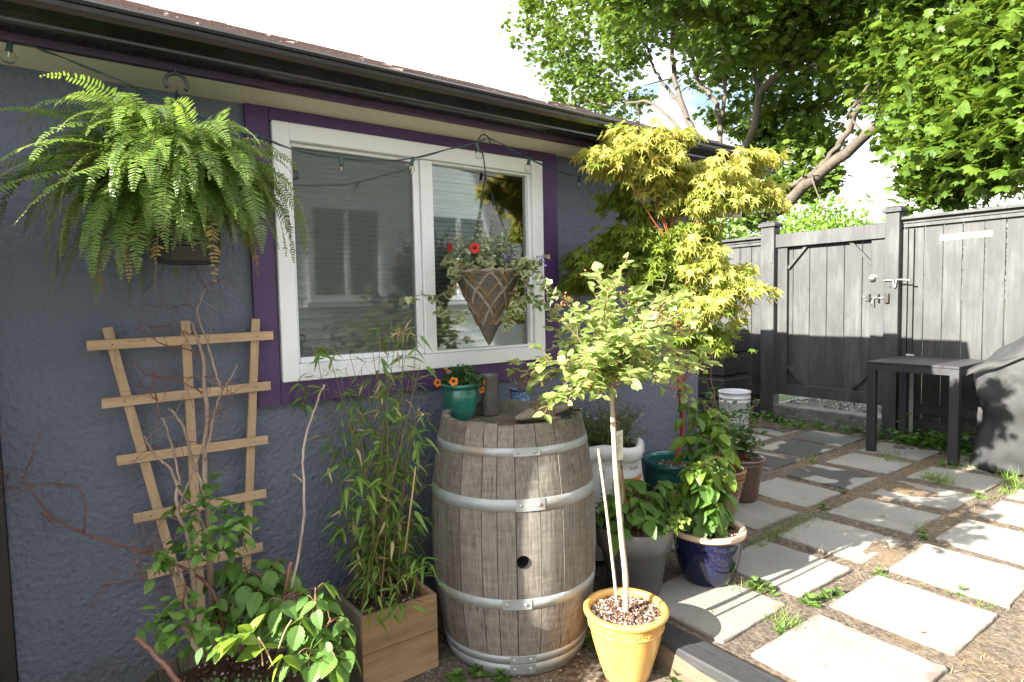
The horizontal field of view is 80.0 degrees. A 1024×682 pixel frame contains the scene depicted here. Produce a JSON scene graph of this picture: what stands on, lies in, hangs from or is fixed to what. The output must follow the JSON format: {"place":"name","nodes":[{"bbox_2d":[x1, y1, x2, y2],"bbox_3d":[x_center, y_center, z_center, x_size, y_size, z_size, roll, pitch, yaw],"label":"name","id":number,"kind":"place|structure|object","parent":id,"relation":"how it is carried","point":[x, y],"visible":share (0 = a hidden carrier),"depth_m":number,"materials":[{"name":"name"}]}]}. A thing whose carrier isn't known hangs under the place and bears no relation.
{"place":"outdoors","nodes":[
{"label":"outdoors","id":0,"kind":"place"},
{"bbox_2d":[319,607,678,681],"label":"earth path","id":1,"kind":"structure","parent":0,"point":[449,660],"depth_m":2.33,"materials":[{"name":"brown soil"}]},
{"bbox_2d":[0,260,361,681],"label":"tub planter","id":2,"kind":"object","parent":1,"relation":"on","point":[295,653],"visible":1,"depth_m":1.86,"materials":[{"name":"green wood"}]},
{"bbox_2d":[265,385,324,653],"bbox_3d":[-0.676,0.557,1.904,0.211,0.836,0.024,-2,4,-17],"label":"tall twig","id":3,"kind":"object","parent":2,"relation":"attached to","point":[304,509],"visible":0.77,"depth_m":1.90,"materials":[{"name":"brown wood"}]},
{"bbox_2d":[288,314,449,681],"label":"bamboo planter","id":4,"kind":"object","parent":1,"relation":"on","point":[391,615],"visible":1,"depth_m":2.29,"materials":[{"name":"cedar wood"},{"name":"leaf"},{"name":"green bamboo cane"}]},
{"bbox_2d":[443,667,466,681],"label":"weed","id":5,"kind":"object","parent":1,"relation":"on","point":[456,674],"visible":1,"depth_m":2.28,"materials":[{"name":"green plant"}]},
{"bbox_2d":[468,663,493,678],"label":"weed","id":6,"kind":"object","parent":1,"relation":"on","point":[476,671],"visible":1,"depth_m":2.31,"materials":[{"name":"green plant"}]},
{"bbox_2d":[491,668,512,681],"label":"weed","id":7,"kind":"object","parent":1,"relation":"on","point":[500,677],"visible":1,"depth_m":2.28,"materials":[{"name":"green plant"}]},
{"bbox_2d":[432,400,595,675],"bbox_3d":[0.008,0.762,2.547,0.678,0.960,0.679,-4,5,-36],"label":"wine barrel","id":8,"kind":"object","parent":1,"relation":"on","point":[513,515],"visible":0.95,"depth_m":2.27,"materials":[{"name":"brown wood"}]},
{"bbox_2d":[433,363,486,420],"bbox_3d":[-0.225,0.215,2.630,0.235,0.241,0.175,-2,4,-11],"label":"flower pot","id":9,"kind":"object","parent":8,"relation":"on","point":[458,385],"visible":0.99,"depth_m":2.58,"materials":[{"name":"ceramic"}]},
{"bbox_2d":[480,373,498,416],"bbox_3d":[-0.098,0.237,2.692,0.080,0.184,0.080,-4,5,-36],"label":"vase","id":10,"kind":"object","parent":8,"relation":"on","point":[489,402],"visible":0.96,"depth_m":2.66,"materials":[{"name":"ceramic"}]},
{"bbox_2d":[509,364,532,400],"bbox_3d":[0.057,0.208,2.855,0.108,0.215,0.145,-8,8,-63],"label":"flower pot","id":11,"kind":"object","parent":8,"relation":"on","point":[518,393],"visible":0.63,"depth_m":2.84,"materials":[{"name":"blue ceramic"}]},
{"bbox_2d":[515,398,574,422],"bbox_3d":[0.147,0.281,2.519,0.275,0.104,0.083,-2,4,-9],"label":"driftwood","id":12,"kind":"object","parent":8,"relation":"on","point":[528,414],"visible":0.71,"depth_m":2.50,"materials":[{"name":"brown wood"}]},
{"bbox_2d":[583,634,595,650],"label":"weed","id":13,"kind":"object","parent":1,"relation":"on","point":[589,642],"visible":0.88,"depth_m":2.50,"materials":[{"name":"green plant"}]},
{"bbox_2d":[506,252,722,681],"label":"potted tree","id":14,"kind":"object","parent":1,"relation":"on","point":[626,622],"visible":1,"depth_m":2.19,"materials":[{"name":"green plant"}]},
{"bbox_2d":[664,669,682,681],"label":"weed","id":15,"kind":"object","parent":1,"relation":"on","point":[673,679],"visible":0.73,"depth_m":2.24,"materials":[{"name":"green plant"}]},
{"bbox_2d":[328,566,1023,681],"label":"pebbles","id":16,"kind":"object","parent":1,"relation":"on","point":[574,660],"visible":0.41,"depth_m":2.33,"materials":[{"name":"grey gravel"}]},
{"bbox_2d":[653,622,783,681],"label":"timber edging","id":17,"kind":"object","parent":1,"relation":"on","point":[695,659],"visible":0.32,"depth_m":2.20,"materials":[{"name":"weathered grey timber"}]},
{"bbox_2d":[129,0,1023,299],"label":"sky","id":18,"kind":"structure","parent":0,"point":[456,39],"materials":[{"name":"white"}]},
{"bbox_2d":[592,417,1023,681],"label":"patio soil","id":19,"kind":"structure","parent":0,"point":[995,643],"depth_m":2.93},
{"bbox_2d":[573,399,657,560],"bbox_3d":[0.477,0.694,3.115,0.484,0.757,0.428,-4,5,-36],"label":"potted plant","id":20,"kind":"object","parent":19,"relation":"on","point":[633,445],"visible":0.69,"depth_m":2.98,"materials":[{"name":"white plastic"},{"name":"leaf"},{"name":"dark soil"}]},
{"bbox_2d":[595,383,690,595],"bbox_3d":[0.553,0.606,2.719,0.499,1.002,0.477,-4,5,-36],"label":"potted bramble","id":21,"kind":"object","parent":19,"relation":"on","point":[649,527],"visible":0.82,"depth_m":2.62,"materials":[{"name":"green plant"}]},
{"bbox_2d":[671,535,674,551],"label":"paving slab","id":22,"kind":"structure","parent":19,"relation":"on","point":[673,548],"depth_m":3.18,"materials":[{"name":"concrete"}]},
{"bbox_2d":[548,116,792,517],"bbox_3d":[0.793,0.027,2.966,1.034,2.116,1.042,-4,5,-36],"label":"potted maple","id":23,"kind":"object","parent":22,"relation":"on","point":[710,188],"visible":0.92,"depth_m":2.83,"materials":[{"name":"yellow plant"}]},
{"bbox_2d":[657,574,785,643],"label":"paving slab","id":24,"kind":"structure","parent":19,"relation":"on","point":[732,615],"depth_m":2.55,"materials":[{"name":"concrete"}]},
{"bbox_2d":[665,352,746,587],"bbox_3d":[0.968,0.583,2.977,0.363,0.999,0.886,1,4,25],"label":"potted bramble","id":25,"kind":"object","parent":24,"relation":"on","point":[708,542],"visible":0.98,"depth_m":2.73,"materials":[{"name":"plant"}]},
{"bbox_2d":[718,388,750,429],"bbox_3d":[2.219,0.676,6.088,0.320,0.366,0.312,-4,5,-36],"label":"bucket","id":26,"kind":"object","parent":19,"relation":"on","point":[731,395],"visible":0.65,"depth_m":5.97,"materials":[{"name":"white plastic"}]},
{"bbox_2d":[729,430,773,443],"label":"paving slab","id":27,"kind":"structure","parent":19,"relation":"on","point":[764,438],"depth_m":5.61,"materials":[{"name":"concrete"}]},
{"bbox_2d":[744,576,768,590],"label":"weed","id":28,"kind":"object","parent":19,"relation":"on","point":[751,584],"visible":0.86,"depth_m":2.75,"materials":[{"name":"green plant"}]},
{"bbox_2d":[733,500,798,530],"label":"paving slab","id":29,"kind":"structure","parent":19,"relation":"on","point":[759,514],"depth_m":3.64,"materials":[{"name":"concrete"}]},
{"bbox_2d":[697,375,746,514],"bbox_3d":[1.247,0.624,3.709,0.337,0.813,0.364,-4,5,-36],"label":"potted shrub","id":30,"kind":"object","parent":29,"relation":"on","point":[739,474],"visible":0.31,"depth_m":3.68,"materials":[{"name":"green plant"}]},
{"bbox_2d":[715,398,771,502],"bbox_3d":[1.487,0.684,3.926,0.359,0.655,0.326,-2,4,-18],"label":"potted shrub","id":31,"kind":"object","parent":29,"relation":"on","point":[752,462],"visible":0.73,"depth_m":3.85,"materials":[{"name":"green plant"}]},
{"bbox_2d":[757,583,780,596],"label":"weed","id":32,"kind":"object","parent":19,"relation":"on","point":[769,586],"visible":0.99,"depth_m":2.69,"materials":[{"name":"green plant"}]},
{"bbox_2d":[758,221,782,418],"bbox_3d":[2.750,-0.200,6.512,0.165,2.118,0.195,-4,5,-36],"label":"fence post","id":33,"kind":"object","parent":19,"relation":"on","point":[769,395],"visible":0.85,"depth_m":6.46,"materials":[{"name":"grey wood"}]},
{"bbox_2d":[744,426,801,435],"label":"paving slab","id":34,"kind":"structure","parent":19,"relation":"on","point":[773,431],"depth_m":5.92,"materials":[{"name":"concrete"}]},
{"bbox_2d":[748,450,800,470],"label":"paving slab","id":35,"kind":"structure","parent":19,"relation":"on","point":[774,461],"depth_m":4.81,"materials":[{"name":"concrete"}]},
{"bbox_2d":[774,623,784,635],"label":"weed","id":36,"kind":"object","parent":19,"relation":"on","point":[781,627],"visible":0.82,"depth_m":2.37,"materials":[{"name":"green plant"}]},
{"bbox_2d":[737,540,850,597],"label":"paving slab","id":37,"kind":"structure","parent":19,"relation":"on","point":[795,573],"depth_m":2.90,"materials":[{"name":"concrete"}]},
{"bbox_2d":[757,440,834,457],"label":"paving slab","id":38,"kind":"structure","parent":19,"relation":"on","point":[794,448],"depth_m":5.19,"materials":[{"name":"concrete"}]},
{"bbox_2d":[758,477,840,507],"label":"paving slab","id":39,"kind":"structure","parent":19,"relation":"on","point":[798,494],"depth_m":4.02,"materials":[{"name":"concrete"}]},
{"bbox_2d":[797,592,823,607],"bbox_3d":[1.266,1.096,2.582,0.102,0.056,0.110,-4,5,-36],"label":"weed","id":40,"kind":"object","parent":19,"relation":"on","point":[811,597],"visible":1,"depth_m":2.58,"materials":[{"name":"green plant"}]},
{"bbox_2d":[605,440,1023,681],"bbox_3d":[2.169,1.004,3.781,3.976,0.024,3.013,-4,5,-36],"label":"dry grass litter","id":41,"kind":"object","parent":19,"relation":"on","point":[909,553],"visible":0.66,"depth_m":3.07,"materials":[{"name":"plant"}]},
{"bbox_2d":[818,502,831,508],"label":"weed","id":42,"kind":"object","parent":19,"relation":"on","point":[823,505],"visible":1,"depth_m":3.74,"materials":[{"name":"green plant"}]},
{"bbox_2d":[816,587,836,601],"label":"weed","id":43,"kind":"object","parent":19,"relation":"on","point":[825,595],"visible":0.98,"depth_m":2.63,"materials":[{"name":"green plant"}]},
{"bbox_2d":[790,430,864,446],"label":"paving slab","id":44,"kind":"structure","parent":19,"relation":"on","point":[828,438],"depth_m":5.53,"materials":[{"name":"concrete"}]},
{"bbox_2d":[786,464,878,490],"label":"paving slab","id":45,"kind":"structure","parent":19,"relation":"on","point":[849,480],"depth_m":4.36,"materials":[{"name":"concrete"}]},
{"bbox_2d":[829,586,844,596],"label":"weed","id":46,"kind":"object","parent":19,"relation":"on","point":[842,593],"visible":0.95,"depth_m":2.65,"materials":[{"name":"green plant"}]},
{"bbox_2d":[776,517,901,563],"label":"paving slab","id":47,"kind":"structure","parent":19,"relation":"on","point":[847,542],"depth_m":3.26,"materials":[{"name":"concrete"}]},
{"bbox_2d":[671,446,1023,641],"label":"grass tufts","id":48,"kind":"object","parent":19,"relation":"on","point":[937,477],"visible":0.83,"depth_m":3.56,"materials":[{"name":"green plant"}]},
{"bbox_2d":[751,614,947,681],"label":"paving slab","id":49,"kind":"structure","parent":19,"relation":"on","point":[845,653],"depth_m":2.17,"materials":[{"name":"concrete"}]},
{"bbox_2d":[750,406,975,468],"bbox_3d":[3.204,0.741,5.758,1.174,0.289,2.589,-2,4,-19],"label":"clover","id":50,"kind":"object","parent":19,"relation":"on","point":[926,441],"visible":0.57,"depth_m":5.29,"materials":[{"name":"green plant"}]},
{"bbox_2d":[825,453,912,474],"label":"paving slab","id":51,"kind":"structure","parent":19,"relation":"on","point":[874,464],"depth_m":4.68,"materials":[{"name":"concrete"}]},
{"bbox_2d":[871,566,889,576],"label":"weed","id":52,"kind":"object","parent":19,"relation":"on","point":[879,570],"visible":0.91,"depth_m":2.83,"materials":[{"name":"green plant"}]},
{"bbox_2d":[827,497,940,534],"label":"paving slab","id":53,"kind":"structure","parent":19,"relation":"on","point":[893,517],"depth_m":3.60,"materials":[{"name":"concrete"}]},
{"bbox_2d":[881,205,908,437],"bbox_3d":[3.462,-0.153,5.548,0.165,2.118,0.163,-4,5,-36],"label":"fence post","id":54,"kind":"object","parent":19,"relation":"on","point":[893,271],"visible":0.84,"depth_m":5.50,"materials":[{"name":"grey wood"}]},
{"bbox_2d":[769,223,888,405],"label":"gate","id":55,"kind":"structure","parent":54,"relation":"attached to","point":[830,308],"depth_m":6.02,"materials":[{"name":"wood"}]},
{"bbox_2d":[882,277,911,287],"bbox_3d":[3.428,-0.521,5.440,0.022,0.099,0.236,-4,5,-36],"label":"hook latch","id":56,"kind":"object","parent":54,"relation":"attached to","point":[896,280],"visible":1,"depth_m":5.45,"materials":[{"name":"metal"}]},
{"bbox_2d":[859,442,942,460],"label":"paving slab","id":57,"kind":"structure","parent":19,"relation":"on","point":[915,454],"depth_m":5.01,"materials":[{"name":"concrete"}]},
{"bbox_2d":[906,353,913,440],"bbox_3d":[3.548,0.512,5.442,0.058,0.800,0.068,-4,5,-36],"label":"angle post","id":58,"kind":"object","parent":19,"relation":"on","point":[911,386],"visible":0.47,"depth_m":5.41,"materials":[{"name":"metal"}]},
{"bbox_2d":[829,575,997,655],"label":"paving slab","id":59,"kind":"structure","parent":19,"relation":"on","point":[949,626],"depth_m":2.47,"materials":[{"name":"concrete"}]},
{"bbox_2d":[871,481,975,511],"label":"paving slab","id":60,"kind":"structure","parent":19,"relation":"on","point":[943,501],"depth_m":3.87,"materials":[{"name":"concrete"}]},
{"bbox_2d":[918,530,929,539],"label":"weed","id":61,"kind":"object","parent":19,"relation":"on","point":[922,535],"visible":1,"depth_m":3.27,"materials":[{"name":"green plant"}]},
{"bbox_2d":[866,356,984,465],"bbox_3d":[3.396,0.531,4.994,0.685,0.744,0.644,-4,5,-36],"label":"patio table","id":62,"kind":"object","parent":19,"relation":"on","point":[955,369],"visible":0.81,"depth_m":4.92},
{"bbox_2d":[906,466,1003,492],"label":"paving slab","id":63,"kind":"structure","parent":19,"relation":"on","point":[972,481],"depth_m":4.24,"materials":[{"name":"concrete"}]},
{"bbox_2d":[889,544,1023,608],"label":"paving slab","id":64,"kind":"structure","parent":19,"relation":"on","point":[1001,585],"depth_m":2.80,"materials":[{"name":"concrete"}]},
{"bbox_2d":[947,585,966,596],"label":"weed","id":65,"kind":"object","parent":19,"relation":"on","point":[962,588],"visible":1,"depth_m":2.64,"materials":[{"name":"green plant"}]},
{"bbox_2d":[938,454,1014,475],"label":"paving slab","id":66,"kind":"structure","parent":19,"relation":"on","point":[966,463],"depth_m":4.57,"materials":[{"name":"concrete"}]},
{"bbox_2d":[969,491,984,498],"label":"weed","id":67,"kind":"object","parent":19,"relation":"on","point":[978,493],"visible":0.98,"depth_m":3.88,"materials":[{"name":"green plant"}]},
{"bbox_2d":[936,519,1023,565],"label":"paving slab","id":68,"kind":"structure","parent":19,"relation":"on","point":[1004,544],"depth_m":3.18,"materials":[{"name":"concrete"}]},
{"bbox_2d":[966,336,1023,474],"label":"grill cover","id":69,"kind":"object","parent":19,"relation":"on","point":[999,385],"visible":1,"depth_m":4.27,"materials":[{"name":"black fabric"}]},
{"bbox_2d":[977,500,1023,526],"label":"paving slab","id":70,"kind":"structure","parent":19,"relation":"on","point":[1008,512],"depth_m":3.57,"materials":[{"name":"concrete"}]},
{"bbox_2d":[1007,489,1023,500],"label":"paving slab","id":71,"kind":"structure","parent":19,"relation":"on","point":[1016,496],"depth_m":3.90,"materials":[{"name":"concrete"}]},
{"bbox_2d":[779,300,1004,401],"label":"ground","id":72,"kind":"structure","parent":0,"point":[783,397],"depth_m":8.87,"materials":[{"name":"grey"}]},
{"bbox_2d":[0,0,783,681],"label":"house","id":73,"kind":"structure","parent":72,"relation":"on","point":[380,234],"depth_m":2.26,"materials":[{"name":"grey paint"}]},
{"bbox_2d":[0,66,308,306],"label":"hanging fern","id":74,"kind":"object","parent":73,"relation":"hanging from","point":[185,195],"visible":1,"depth_m":1.69,"materials":[{"name":"green plant"}]},
{"bbox_2d":[86,319,273,630],"bbox_3d":[-1.113,0.491,2.142,0.571,1.127,0.026,-4,5,-36],"label":"trellis","id":75,"kind":"object","parent":73,"relation":"attached to","point":[111,344],"visible":0.76,"depth_m":2.12,"materials":[{"name":"brown wood"}]},
{"bbox_2d":[0,40,602,188],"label":"string lights","id":76,"kind":"object","parent":73,"relation":"hanging from","point":[8,55],"visible":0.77,"depth_m":2.16,"materials":[{"name":"black plastic"}]},
{"bbox_2d":[269,120,545,382],"bbox_3d":[-0.409,-0.368,2.752,1.302,1.000,0.172,-4,5,-36],"label":"window","id":77,"kind":"structure","parent":73,"relation":"in","point":[379,233],"depth_m":2.60,"materials":[{"name":"white plastic"}]},
{"bbox_2d":[399,127,562,344],"bbox_3d":[-0.138,-0.448,2.596,0.687,0.932,0.371,-1,4,-3],"label":"hanging basket","id":78,"kind":"object","parent":73,"relation":"hanging from","point":[487,278],"visible":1,"depth_m":2.53,"materials":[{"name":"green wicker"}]},
{"bbox_2d":[716,210,741,218],"bbox_3d":[1.325,-0.886,3.785,0.269,0.258,0.129,-4,5,-36],"label":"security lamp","id":79,"kind":"object","parent":73,"relation":"attached to","point":[739,216],"visible":0.06,"depth_m":3.79,"materials":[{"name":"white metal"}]},
{"bbox_2d":[699,236,760,416],"bbox_3d":[1.913,-0.193,7.680,0.092,1.969,2.710,-4,5,-36],"label":"board fence","id":80,"kind":"object","parent":72,"relation":"on","point":[745,250],"visible":0.06,"depth_m":6.72,"materials":[{"name":"grey wood"}]},
{"bbox_2d":[704,215,761,239],"bbox_3d":[2.674,-0.601,8.361,1.489,2.938,1.403,-1,4,4],"label":"climbing shrub","id":81,"kind":"object","parent":72,"relation":"on","point":[733,229],"visible":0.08,"depth_m":7.98,"materials":[{"name":"green plant"}]},
{"bbox_2d":[497,0,1023,359],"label":"broad tree","id":82,"kind":"object","parent":72,"relation":"on","point":[942,81],"visible":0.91,"depth_m":7.54,"materials":[{"name":"green plant"}]},
{"bbox_2d":[750,190,884,236],"bbox_3d":[11.215,-3.164,22.006,6.845,5.978,5.041,-2,4,-18],"label":"round tree","id":83,"kind":"object","parent":72,"relation":"on","point":[809,220],"visible":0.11,"depth_m":21.10,"materials":[{"name":"green plant"}]},
{"bbox_2d":[773,402,881,433],"bbox_3d":[3.176,0.788,6.116,0.200,0.200,1.100,-4,5,-36],"label":"gate threshold","id":84,"kind":"object","parent":72,"relation":"on","point":[822,415],"visible":0.44,"depth_m":6.07,"materials":[{"name":"concrete"}]},
{"bbox_2d":[779,397,939,419],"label":"gravel","id":85,"kind":"structure","parent":72,"relation":"on","point":[840,405],"depth_m":6.45,"materials":[{"name":"grey gravel"}]},
{"bbox_2d":[901,203,1023,449],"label":"board fence","id":86,"kind":"object","parent":72,"relation":"on","point":[935,275],"visible":0.69,"depth_m":5.17,"materials":[{"name":"grey wood"}]},
{"bbox_2d":[939,230,991,240],"bbox_3d":[3.790,-0.883,5.107,0.002,0.056,0.370,-4,5,-36],"label":"paper tape","id":87,"kind":"object","parent":86,"relation":"attached to","point":[984,233],"visible":1,"depth_m":5.10,"materials":[{"name":"white paper"}]},
{"bbox_2d":[937,187,1023,281],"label":"wispy shrub","id":88,"kind":"object","parent":72,"relation":"on","point":[1005,199],"visible":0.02,"depth_m":10.19,"materials":[{"name":"green plant"}]},
{"bbox_3d":[2.216,0.862,6.462,0.460,0.058,0.461,-4,4,-36],"label":"paving slab","id":89,"kind":"object","parent":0,"visible":0},
{"bbox_2d":[698,320,750,419],"bbox_3d":[2.239,0.293,6.669,0.500,1.040,0.500,-4,5,-36],"label":"stacked planter","id":90,"kind":"object","parent":89,"relation":"on","point":[732,372],"visible":0.21,"depth_m":6.48,"materials":[{"name":"black plastic"}]}
]}

